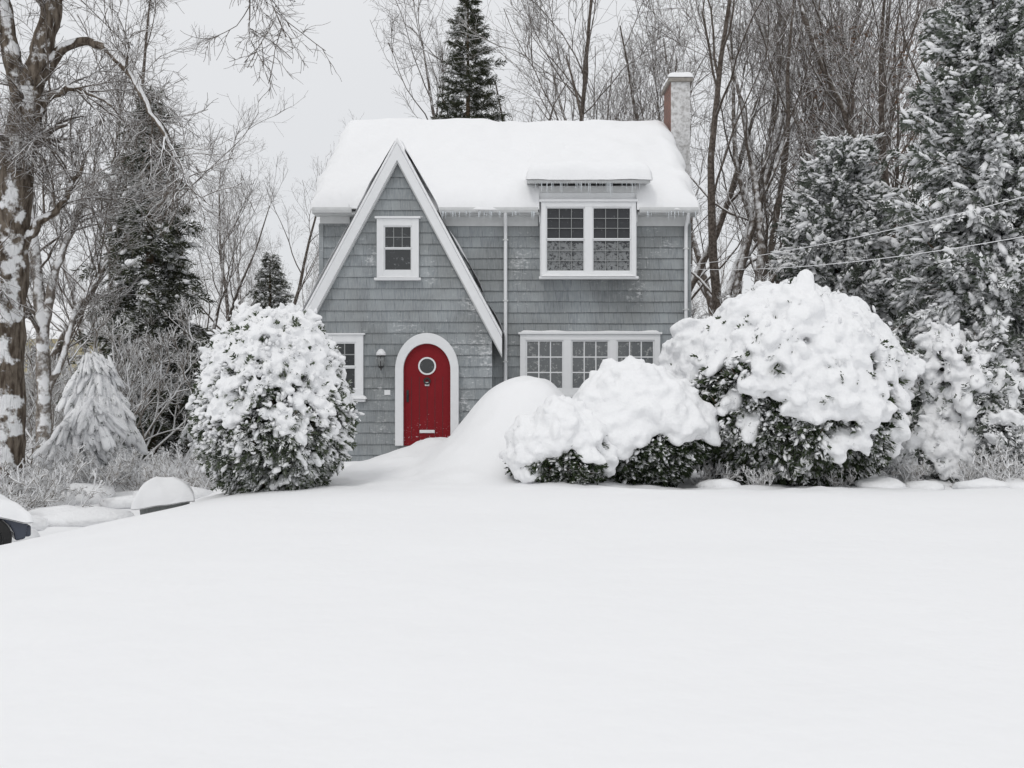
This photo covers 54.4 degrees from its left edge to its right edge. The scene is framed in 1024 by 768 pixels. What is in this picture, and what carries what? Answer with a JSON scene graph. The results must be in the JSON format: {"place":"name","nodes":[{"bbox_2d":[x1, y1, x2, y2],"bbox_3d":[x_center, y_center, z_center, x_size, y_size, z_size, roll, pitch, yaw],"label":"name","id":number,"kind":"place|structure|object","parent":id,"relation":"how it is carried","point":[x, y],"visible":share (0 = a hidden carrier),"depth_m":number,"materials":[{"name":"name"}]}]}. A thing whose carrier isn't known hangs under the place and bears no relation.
{"place":"outdoors","nodes":[
{"label":"outdoors","id":0,"kind":"place"},
{"bbox_2d":[25,303,102,338],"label":"roof","id":1,"kind":"structure","parent":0,"point":[56,320],"depth_m":59.80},
{"bbox_2d":[0,0,964,369],"label":"sky","id":2,"kind":"structure","parent":0,"point":[366,87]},
{"bbox_2d":[0,376,1023,767],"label":"snow covered ground","id":3,"kind":"structure","parent":0,"point":[460,596],"depth_m":6.51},
{"bbox_2d":[0,494,33,544],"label":"parked car","id":4,"kind":"object","parent":3,"relation":"on","point":[16,519],"visible":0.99,"depth_m":13.94,"materials":[{"name":"blue paint"}]},
{"bbox_2d":[0,40,118,353],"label":"bare tree","id":5,"kind":"object","parent":3,"relation":"on","point":[68,278],"visible":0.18,"depth_m":52.60,"materials":[{"name":"grey plant"}]},
{"bbox_2d":[24,339,98,415],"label":"walls","id":6,"kind":"structure","parent":3,"relation":"on","point":[80,349],"depth_m":58.62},
{"bbox_2d":[0,86,159,463],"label":"young maple tree","id":7,"kind":"object","parent":3,"relation":"on","point":[41,310],"visible":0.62,"depth_m":24.89,"materials":[{"name":"grey plant"}]},
{"bbox_2d":[31,395,130,483],"bbox_3d":[-9.770,1.931,22.409,2.038,3.358,1.655,0,0,30],"label":"weeping hemlock","id":8,"kind":"object","parent":3,"relation":"on","point":[92,423],"visible":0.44,"depth_m":22.13,"materials":[{"name":"white plant"}]},
{"bbox_2d":[55,350,146,482],"bbox_3d":[-9.876,1.328,23.959,1.907,4.289,1.700,0,0,29],"label":"weeping hemlock","id":9,"kind":"object","parent":3,"relation":"on","point":[96,376],"visible":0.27,"depth_m":23.75,"materials":[{"name":"white plant"}]},
{"bbox_2d":[37,0,229,353],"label":"bare tree","id":10,"kind":"object","parent":3,"relation":"on","point":[68,272],"visible":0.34,"depth_m":39.94,"materials":[{"name":"grey plant"}]},
{"bbox_2d":[57,87,218,458],"bbox_3d":[-12.461,-3.477,34.048,6.048,13.381,5.951,0,0,-22],"label":"spruce tree","id":11,"kind":"object","parent":3,"relation":"on","point":[168,282],"visible":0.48,"depth_m":33.44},
{"bbox_2d":[0,0,307,410],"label":"bare tree","id":12,"kind":"object","parent":3,"relation":"on","point":[56,350],"visible":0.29,"depth_m":35.99,"materials":[{"name":"grey plant"}]},
{"bbox_2d":[131,476,194,514],"bbox_3d":[-5.925,2.008,16.994,1.020,0.864,0.766,0,0,-14],"label":"storage bin","id":13,"kind":"object","parent":3,"relation":"on","point":[155,494],"visible":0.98,"depth_m":16.72,"materials":[{"name":"grey plastic"}]},
{"bbox_2d":[0,0,341,494],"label":"old maple tree","id":14,"kind":"object","parent":3,"relation":"on","point":[25,136],"visible":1,"depth_m":19.73,"materials":[{"name":"brown plant"}]},
{"bbox_2d":[179,414,197,462],"bbox_3d":[-8.843,1.606,29.971,2.217,4.244,1.854,0,0,0],"label":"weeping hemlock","id":15,"kind":"object","parent":3,"relation":"on","point":[184,433],"visible":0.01,"depth_m":29.38,"materials":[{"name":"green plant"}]},
{"bbox_2d":[114,133,287,389],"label":"bare tree","id":16,"kind":"object","parent":3,"relation":"on","point":[221,293],"visible":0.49,"depth_m":44.81,"materials":[{"name":"grey plant"}]},
{"bbox_2d":[140,103,280,329],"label":"bare tree","id":17,"kind":"object","parent":3,"relation":"on","point":[222,245],"visible":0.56,"depth_m":49.79,"materials":[{"name":"grey plant"}]},
{"bbox_2d":[194,141,333,316],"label":"bare tree","id":18,"kind":"object","parent":3,"relation":"on","point":[304,262],"visible":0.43,"depth_m":55.73,"materials":[{"name":"grey plant"}]},
{"bbox_2d":[247,251,297,308],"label":"spruce tree","id":19,"kind":"object","parent":3,"relation":"on","point":[277,284],"visible":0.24,"depth_m":43.78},
{"bbox_2d":[185,298,364,494],"bbox_3d":[-3.973,0.440,16.592,2.982,3.742,2.908,0,0,0],"label":"rounded evergreen bush","id":20,"kind":"object","parent":3,"relation":"on","point":[271,403],"visible":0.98,"depth_m":15.76,"materials":[{"name":"white plant"}]},
{"bbox_2d":[285,111,353,305],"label":"bare tree","id":21,"kind":"object","parent":3,"relation":"on","point":[313,253],"visible":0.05,"depth_m":51.49,"materials":[{"name":"grey plant"}]},
{"bbox_2d":[365,0,491,119],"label":"bare tree","id":22,"kind":"object","parent":3,"relation":"on","point":[430,68],"visible":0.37,"depth_m":44.67,"materials":[{"name":"brown plant"}]},
{"bbox_2d":[430,0,510,121],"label":"fir tree","id":23,"kind":"object","parent":3,"relation":"on","point":[468,90],"visible":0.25,"depth_m":41.62,"materials":[{"name":"plant"}]},
{"bbox_2d":[24,259,922,469],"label":"woodland undergrowth","id":24,"kind":"object","parent":3,"relation":"on","point":[130,390],"visible":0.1,"depth_m":28.79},
{"bbox_2d":[27,135,929,355],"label":"distant trees","id":25,"kind":"object","parent":3,"relation":"on","point":[720,251],"visible":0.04,"depth_m":91.08,"materials":[{"name":"grey plant"}]},
{"bbox_2d":[492,340,492,384],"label":"gable body","id":26,"kind":"structure","parent":3,"relation":"on","point":[492,363],"depth_m":22.97,"materials":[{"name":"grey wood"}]},
{"bbox_2d":[318,165,491,461],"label":"gable wall shingles","id":27,"kind":"object","parent":26,"relation":"attached to","point":[390,318],"visible":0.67,"depth_m":22.38,"materials":[{"name":"grey wood"}]},
{"bbox_2d":[352,395,366,398],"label":"sill snow","id":28,"kind":"structure","parent":27,"relation":"attached to","point":[360,397],"depth_m":22.20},
{"bbox_2d":[328,335,363,395],"bbox_3d":[-3.755,-0.382,22.330,0.842,1.437,0.080,0,0,0],"label":"casing","id":29,"kind":"object","parent":28,"relation":"on","point":[358,340],"visible":0.62,"depth_m":22.29,"materials":[{"name":"white paint"}]},
{"bbox_2d":[336,342,355,391],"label":"sashes","id":30,"kind":"object","parent":29,"relation":"attached to","point":[349,366],"visible":0.5,"depth_m":22.32,"materials":[{"name":"white paint"}]},
{"bbox_2d":[337,344,354,389],"bbox_3d":[-3.755,-0.382,22.347,0.452,1.047,0.006,0,0,0],"label":"glass","id":31,"kind":"object","parent":30,"relation":"attached to","point":[350,359],"visible":0.5,"depth_m":22.34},
{"bbox_2d":[376,349,385,369],"bbox_3d":[-2.921,-0.540,22.225,0.230,0.490,0.280,0,0,0],"label":"wall lantern","id":32,"kind":"object","parent":27,"relation":"attached to","point":[380,353],"depth_m":22.14,"materials":[{"name":"black metal"}]},
{"bbox_2d":[374,278,420,280],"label":"sill","id":33,"kind":"structure","parent":27,"relation":"attached to","point":[397,279],"depth_m":22.22,"materials":[{"name":"white paint"}]},
{"bbox_2d":[377,219,418,276],"bbox_3d":[-2.559,-3.042,22.330,0.943,1.324,0.080,0,0,0],"label":"casing","id":34,"kind":"object","parent":33,"relation":"on","point":[413,223],"visible":1,"depth_m":22.29,"materials":[{"name":"white paint"}]},
{"bbox_2d":[384,226,411,270],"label":"sashes","id":35,"kind":"object","parent":34,"relation":"attached to","point":[397,248],"visible":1,"depth_m":22.34,"materials":[{"name":"white paint"}]},
{"bbox_2d":[385,227,410,269],"bbox_3d":[-2.559,-3.042,22.347,0.573,0.954,0.006,0,0,0],"label":"glass","id":36,"kind":"object","parent":35,"relation":"in","point":[397,259],"visible":1,"depth_m":22.34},
{"bbox_2d":[375,216,420,218],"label":"trim","id":37,"kind":"structure","parent":34,"relation":"attached to","point":[397,217],"depth_m":22.25,"materials":[{"name":"white paint"}]},
{"bbox_2d":[309,144,501,353],"bbox_3d":[-2.442,-3.013,22.230,4.437,4.735,0.060,0,0,0],"label":"rake board","id":38,"kind":"object","parent":27,"relation":"attached to","point":[396,155],"visible":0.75,"depth_m":22.20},
{"bbox_2d":[317,161,501,356],"bbox_3d":[-2.442,-2.813,22.315,4.437,4.455,0.110,0,0,0],"label":"rake moulding","id":39,"kind":"object","parent":38,"relation":"attached to","point":[358,235],"visible":0.75,"depth_m":22.26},
{"bbox_2d":[313,212,538,216],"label":"eave soffit","id":40,"kind":"structure","parent":26,"relation":"attached to","point":[447,214],"depth_m":22.81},
{"bbox_2d":[395,333,458,445],"bbox_3d":[-1.903,0.119,22.310,1.422,2.522,0.160,0,0,0],"label":"front door","id":41,"kind":"structure","parent":26,"relation":"attached to","point":[413,342],"depth_m":22.23,"materials":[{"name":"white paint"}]},
{"bbox_2d":[406,346,447,441],"bbox_3d":[-1.903,0.238,22.324,0.954,2.173,0.012,0,0,0],"label":"door moulding","id":42,"kind":"object","parent":41,"relation":"attached to","point":[447,385],"depth_m":22.32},
{"bbox_2d":[404,344,449,445],"bbox_3d":[-1.903,0.241,22.352,1.044,2.278,0.055,0,0,0],"label":"door leaf","id":43,"kind":"object","parent":41,"relation":"attached to","point":[433,405],"visible":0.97,"depth_m":22.32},
{"bbox_2d":[420,359,433,372],"bbox_3d":[-1.903,-0.403,22.322,0.332,0.332,0.009,0,0,0],"label":"porthole glass","id":44,"kind":"object","parent":43,"relation":"in","point":[426,365],"visible":1,"depth_m":22.32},
{"bbox_2d":[0,432,1023,510],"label":"snowy brush","id":45,"kind":"object","parent":3,"relation":"on","point":[23,484],"visible":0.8,"depth_m":19.48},
{"bbox_2d":[12,471,1023,541],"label":"buried plant mounds","id":46,"kind":"object","parent":3,"relation":"on","point":[64,514],"visible":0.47,"depth_m":17.59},
{"bbox_2d":[499,395,618,484],"bbox_3d":[0.805,1.189,16.865,2.058,2.014,1.844,0,0,0],"label":"yew bush","id":47,"kind":"object","parent":3,"relation":"on","point":[556,438],"visible":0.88,"depth_m":16.23,"materials":[{"name":"white plant"}]},
{"bbox_2d":[378,0,764,258],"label":"bare tree","id":48,"kind":"object","parent":3,"relation":"on","point":[626,77],"visible":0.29,"depth_m":47.02,"materials":[{"name":"brown plant"}]},
{"bbox_2d":[474,0,722,130],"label":"bare tree","id":49,"kind":"object","parent":3,"relation":"on","point":[586,52],"visible":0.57,"depth_m":37.73,"materials":[{"name":"brown plant"}]},
{"bbox_2d":[572,355,720,487],"bbox_3d":[2.166,0.851,17.774,3.033,2.743,2.476,0,0,0],"label":"yew bush","id":50,"kind":"object","parent":3,"relation":"on","point":[663,427],"visible":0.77,"depth_m":16.95,"materials":[{"name":"white plant"}]},
{"bbox_2d":[482,0,856,291],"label":"bare tree","id":51,"kind":"object","parent":3,"relation":"on","point":[719,226],"visible":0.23,"depth_m":42.87,"materials":[{"name":"brown plant"}]},
{"bbox_2d":[438,0,910,299],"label":"bare tree","id":52,"kind":"object","parent":3,"relation":"on","point":[783,170],"visible":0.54,"depth_m":35.71,"materials":[{"name":"brown plant"}]},
{"bbox_2d":[664,82,689,175],"bbox_3d":[4.485,-2.919,27.100,0.506,10.238,1.200,0,0,0],"label":"chimney stack","id":53,"kind":"object","parent":3,"relation":"on","point":[677,109],"visible":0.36,"depth_m":26.50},
{"bbox_2d":[661,77,692,95],"bbox_3d":[4.485,-8.094,27.100,0.646,0.109,1.340,0,0,0],"label":"chimney cap","id":54,"kind":"object","parent":53,"relation":"on","point":[677,79],"visible":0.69,"depth_m":26.43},
{"bbox_2d":[585,0,784,300],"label":"bare tree","id":55,"kind":"object","parent":3,"relation":"on","point":[691,117],"visible":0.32,"depth_m":49.39,"materials":[{"name":"brown plant"}]},
{"bbox_2d":[593,0,926,314],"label":"bare tree","id":56,"kind":"object","parent":3,"relation":"on","point":[706,294],"visible":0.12,"depth_m":57.54,"materials":[{"name":"brown plant"}]},
{"bbox_2d":[625,0,896,312],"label":"bare tree","id":57,"kind":"object","parent":3,"relation":"on","point":[714,291],"visible":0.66,"depth_m":33.80,"materials":[{"name":"brown plant"}]},
{"bbox_2d":[587,0,957,283],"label":"bare tree","id":58,"kind":"object","parent":3,"relation":"on","point":[883,92],"visible":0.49,"depth_m":32.46,"materials":[{"name":"brown plant"}]},
{"bbox_2d":[657,269,926,486],"bbox_3d":[5.135,0.149,18.701,5.108,4.400,4.491,0,0,0],"label":"spreading yew bush","id":59,"kind":"object","parent":3,"relation":"on","point":[802,378],"visible":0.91,"depth_m":17.16,"materials":[{"name":"white plant"}]},
{"bbox_2d":[690,0,934,241],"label":"beech tree","id":60,"kind":"object","parent":3,"relation":"on","point":[816,95],"visible":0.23,"depth_m":38.73,"materials":[{"name":"brown plant"}]},
{"bbox_2d":[702,0,922,279],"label":"bare tree","id":61,"kind":"object","parent":3,"relation":"on","point":[769,209],"visible":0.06,"depth_m":48.84,"materials":[{"name":"brown plant"}]},
{"bbox_2d":[703,0,947,237],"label":"bare tree","id":62,"kind":"object","parent":3,"relation":"on","point":[835,117],"visible":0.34,"depth_m":34.44,"materials":[{"name":"brown plant"}]},
{"bbox_2d":[721,0,935,193],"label":"bare tree","id":63,"kind":"object","parent":3,"relation":"on","point":[820,36],"visible":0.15,"depth_m":40.98,"materials":[{"name":"brown plant"}]},
{"bbox_2d":[716,0,962,261],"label":"bare tree","id":64,"kind":"object","parent":3,"relation":"on","point":[906,58],"visible":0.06,"depth_m":55.95,"materials":[{"name":"brown plant"}]},
{"bbox_2d":[764,130,919,349],"bbox_3d":[8.551,-1.517,26.176,4.960,10.234,6.673,0,0,41],"label":"arborvitae tree","id":65,"kind":"object","parent":3,"relation":"on","point":[839,194],"visible":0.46,"depth_m":25.22,"materials":[{"name":"green plant"}]},
{"bbox_2d":[750,0,935,234],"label":"bare tree","id":66,"kind":"object","parent":3,"relation":"on","point":[839,103],"visible":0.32,"depth_m":34.04,"materials":[{"name":"brown plant"}]},
{"bbox_2d":[735,0,961,220],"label":"bare tree","id":67,"kind":"object","parent":3,"relation":"on","point":[887,34],"visible":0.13,"depth_m":38.26,"materials":[{"name":"brown plant"}]},
{"bbox_2d":[772,0,963,205],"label":"bare tree","id":68,"kind":"object","parent":3,"relation":"on","point":[920,81],"visible":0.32,"depth_m":32.20,"materials":[{"name":"brown plant"}]},
{"bbox_2d":[885,413,996,482],"bbox_3d":[8.523,1.375,19.896,2.164,1.688,1.849,0,0,0],"label":"frosted shrub","id":69,"kind":"object","parent":3,"relation":"on","point":[939,444],"visible":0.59,"depth_m":19.27,"materials":[{"name":"white plant"}]},
{"bbox_2d":[874,0,1023,475],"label":"arborvitae tree","id":70,"kind":"object","parent":3,"relation":"on","point":[976,146],"visible":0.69,"depth_m":21.28,"materials":[{"name":"green plant"}]},
{"bbox_2d":[900,313,1023,477],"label":"frosted shrub","id":71,"kind":"object","parent":3,"relation":"on","point":[977,389],"visible":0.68,"depth_m":19.55,"materials":[{"name":"white plant"}]},
{"bbox_2d":[1003,305,1023,353],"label":"arborvitae tree","id":72,"kind":"object","parent":3,"relation":"on","point":[1014,332],"visible":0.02,"depth_m":20.59,"materials":[{"name":"green plant"}]},
{"bbox_3d":[-0.160,-0.900,27.000,8.540,6.200,8.000,0,0,0],"label":"house body","id":73,"kind":"object","parent":3,"relation":"on","visible":0},
{"bbox_2d":[400,140,504,334],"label":"gable roof snow","id":74,"kind":"structure","parent":73,"relation":"on","point":[464,256],"depth_m":22.57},
{"bbox_2d":[323,210,683,387],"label":"front wall shingles","id":75,"kind":"object","parent":73,"relation":"attached to","point":[651,297],"visible":0.24,"depth_m":22.98,"materials":[{"name":"grey wood"}]},
{"bbox_2d":[319,223,690,317],"bbox_3d":[-0.160,-0.750,23.012,8.580,5.900,0.135,0,0,0],"label":"corner board","id":76,"kind":"object","parent":73,"relation":"attached to","point":[321,248],"visible":0.32,"depth_m":22.95,"materials":[{"name":"grey wood"}]},
{"bbox_2d":[320,217,689,225],"bbox_3d":[-0.160,-3.750,22.957,8.540,0.220,0.014,0,0,0],"label":"frieze board","id":77,"kind":"object","parent":76,"relation":"attached to","point":[529,221],"visible":0.76,"depth_m":22.95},
{"bbox_2d":[504,213,506,380],"bbox_3d":[-0.149,-1.272,22.731,0.082,5.343,0.422,0,0,0],"label":"downspout","id":78,"kind":"object","parent":73,"relation":"attached to","point":[505,296],"visible":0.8,"depth_m":22.86,"materials":[{"name":"white paint"}]},
{"bbox_2d":[525,142,652,180],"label":"dormer snow","id":79,"kind":"structure","parent":73,"relation":"on","point":[573,170],"depth_m":22.29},
{"bbox_2d":[535,182,639,196],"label":"icicles","id":80,"kind":"object","parent":79,"relation":"hanging from","point":[610,183],"visible":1,"depth_m":22.32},
{"bbox_2d":[541,202,635,275],"bbox_3d":[1.738,-3.283,22.630,2.155,1.687,0.120,0,0,0],"label":"casing","id":81,"kind":"object","parent":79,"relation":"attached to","point":[544,205],"visible":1,"depth_m":22.57,"materials":[{"name":"white paint"}]},
{"bbox_2d":[546,207,630,271],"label":"sashes","id":82,"kind":"object","parent":81,"relation":"attached to","point":[583,238],"visible":1,"depth_m":22.61,"materials":[{"name":"white paint"}]},
{"bbox_2d":[547,209,629,270],"bbox_3d":[1.738,-3.283,22.667,1.879,1.411,0.006,0,0,0],"label":"glass","id":83,"kind":"object","parent":82,"relation":"in","point":[597,245],"visible":1,"depth_m":22.66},
{"bbox_2d":[547,208,629,270],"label":"muntins","id":84,"kind":"object","parent":82,"relation":"attached to","point":[571,228],"visible":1,"depth_m":22.63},
{"bbox_2d":[585,207,591,271],"bbox_3d":[1.738,-3.283,22.632,0.170,1.467,0.116,0,0,0],"label":"mullion","id":85,"kind":"object","parent":81,"relation":"attached to","point":[588,239],"visible":1,"depth_m":22.57,"materials":[{"name":"white paint"}]},
{"bbox_2d":[539,276,638,279],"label":"sill","id":86,"kind":"structure","parent":81,"relation":"attached to","point":[588,277],"depth_m":22.50,"materials":[{"name":"white paint"}]},
{"bbox_2d":[542,274,633,275],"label":"sill snow","id":87,"kind":"structure","parent":86,"relation":"on","point":[586,275],"depth_m":22.48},
{"bbox_2d":[539,199,637,202],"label":"trim","id":88,"kind":"structure","parent":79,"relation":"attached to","point":[588,200],"depth_m":22.53,"materials":[{"name":"white paint"}]},
{"bbox_2d":[684,213,689,317],"bbox_3d":[4.002,-1.172,22.731,0.082,5.543,0.422,0,0,0],"label":"downspout","id":89,"kind":"object","parent":73,"relation":"attached to","point":[686,265],"visible":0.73,"depth_m":22.86,"materials":[{"name":"white paint"}]},
{"bbox_2d":[690,197,1023,269],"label":"overhead utility wires","id":90,"kind":"object","parent":73,"relation":"attached to","point":[860,236],"visible":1,"depth_m":17.07,"materials":[{"name":"black rubber"}]},
{"bbox_2d":[539,186,636,223],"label":"dormer wall","id":91,"kind":"structure","parent":0,"point":[586,196],"depth_m":22.70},
{"bbox_2d":[540,186,636,192],"bbox_3d":[1.740,-4.430,22.681,2.200,0.140,0.033,0,0,0],"label":"dormer frieze","id":92,"kind":"object","parent":91,"relation":"attached to","point":[593,189],"visible":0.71,"depth_m":22.66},
{"bbox_2d":[527,179,649,185],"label":"dormer roof","id":93,"kind":"structure","parent":91,"relation":"on","point":[592,182],"depth_m":22.30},
{"bbox_2d":[540,222,636,275],"bbox_3d":[1.740,-3.057,22.846,2.200,1.281,0.307,0,0,0],"label":"dormer window backing","id":94,"kind":"object","parent":91,"relation":"attached to","point":[540,248],"visible":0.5,"depth_m":22.69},
{"bbox_2d":[661,72,692,91],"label":"chimney snow","id":95,"kind":"structure","parent":0,"point":[681,74],"depth_m":26.45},
{"bbox_3d":[-0.160,-5.340,27.000,8.540,2.780,8.000,0,0,0],"label":"roof","id":96,"kind":"object","parent":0,"visible":0},
{"bbox_2d":[312,207,351,212],"bbox_3d":[-4.076,-3.938,22.555,0.888,0.124,0.109,0,0,0],"label":"gutter","id":97,"kind":"object","parent":96,"relation":"attached to","point":[331,209],"visible":1,"depth_m":22.51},
{"bbox_2d":[310,118,699,210],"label":"roof snow","id":98,"kind":"structure","parent":96,"relation":"on","point":[481,163],"depth_m":24.57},
{"bbox_2d":[438,207,537,212],"bbox_3d":[-0.545,-3.938,22.555,2.270,0.124,0.109,0,0,0],"label":"gutter","id":99,"kind":"object","parent":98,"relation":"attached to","point":[496,210],"visible":0.9,"depth_m":22.51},
{"bbox_2d":[442,211,534,219],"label":"icicles","id":100,"kind":"object","parent":99,"relation":"hanging from","point":[532,214],"visible":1,"depth_m":22.50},
{"bbox_2d":[637,212,697,216],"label":"eave soffit","id":101,"kind":"structure","parent":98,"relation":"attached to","point":[660,215],"depth_m":22.81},
{"bbox_2d":[639,207,698,212],"bbox_3d":[3.555,-3.938,22.555,1.330,0.124,0.109,0,0,0],"label":"gutter","id":102,"kind":"object","parent":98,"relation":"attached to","point":[664,209],"visible":1,"depth_m":22.50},
{"bbox_3d":[1.798,0.285,22.895,3.327,0.058,0.150,0,0,0],"label":"sill","id":103,"kind":"object","parent":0,"visible":0},
{"bbox_2d":[520,334,659,394],"bbox_3d":[1.798,-0.444,22.930,3.227,1.395,0.080,0,0,0],"label":"casing","id":104,"kind":"object","parent":103,"relation":"on","point":[525,337],"visible":0.45,"depth_m":22.89,"materials":[{"name":"white paint"}]},
{"bbox_2d":[518,332,661,333],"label":"trim","id":105,"kind":"structure","parent":104,"relation":"on","point":[589,332],"depth_m":22.85,"materials":[{"name":"white paint"}]},
{"bbox_2d":[521,330,657,331],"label":"head snow","id":106,"kind":"structure","parent":105,"relation":"on","point":[586,331],"depth_m":22.87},
{"bbox_2d":[526,340,654,388],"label":"sashes","id":107,"kind":"object","parent":104,"relation":"attached to","point":[607,341],"visible":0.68,"depth_m":22.92,"materials":[{"name":"white paint"}]},
{"bbox_2d":[527,342,652,387],"bbox_3d":[1.798,-0.444,22.947,2.897,1.065,0.006,0,0,0],"label":"glass","id":108,"kind":"object","parent":107,"relation":"attached to","point":[578,363],"visible":0.62,"depth_m":22.94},
{"bbox_2d":[527,342,652,380],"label":"muntins","id":109,"kind":"object","parent":107,"relation":"attached to","point":[584,357],"visible":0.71,"depth_m":22.93,"materials":[{"name":"white paint"}]},
{"bbox_2d":[564,340,616,388],"bbox_3d":[1.798,-0.444,22.932,1.216,1.135,0.076,0,0,0],"label":"mullion","id":110,"kind":"object","parent":104,"relation":"attached to","point":[567,358],"visible":0.68,"depth_m":22.89,"materials":[{"name":"white paint"}]},
{"bbox_3d":[-2.442,-3.063,22.630,4.437,4.755,0.737,0,0,0],"label":"gable roof eave","id":111,"kind":"object","parent":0,"visible":0},
{"bbox_2d":[302,141,394,310],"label":"gable roof snow","id":112,"kind":"structure","parent":111,"relation":"on","point":[336,247],"depth_m":22.39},
{"bbox_2d":[304,138,501,336],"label":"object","id":113,"kind":"structure","parent":111,"relation":"attached to","point":[437,215],"depth_m":22.20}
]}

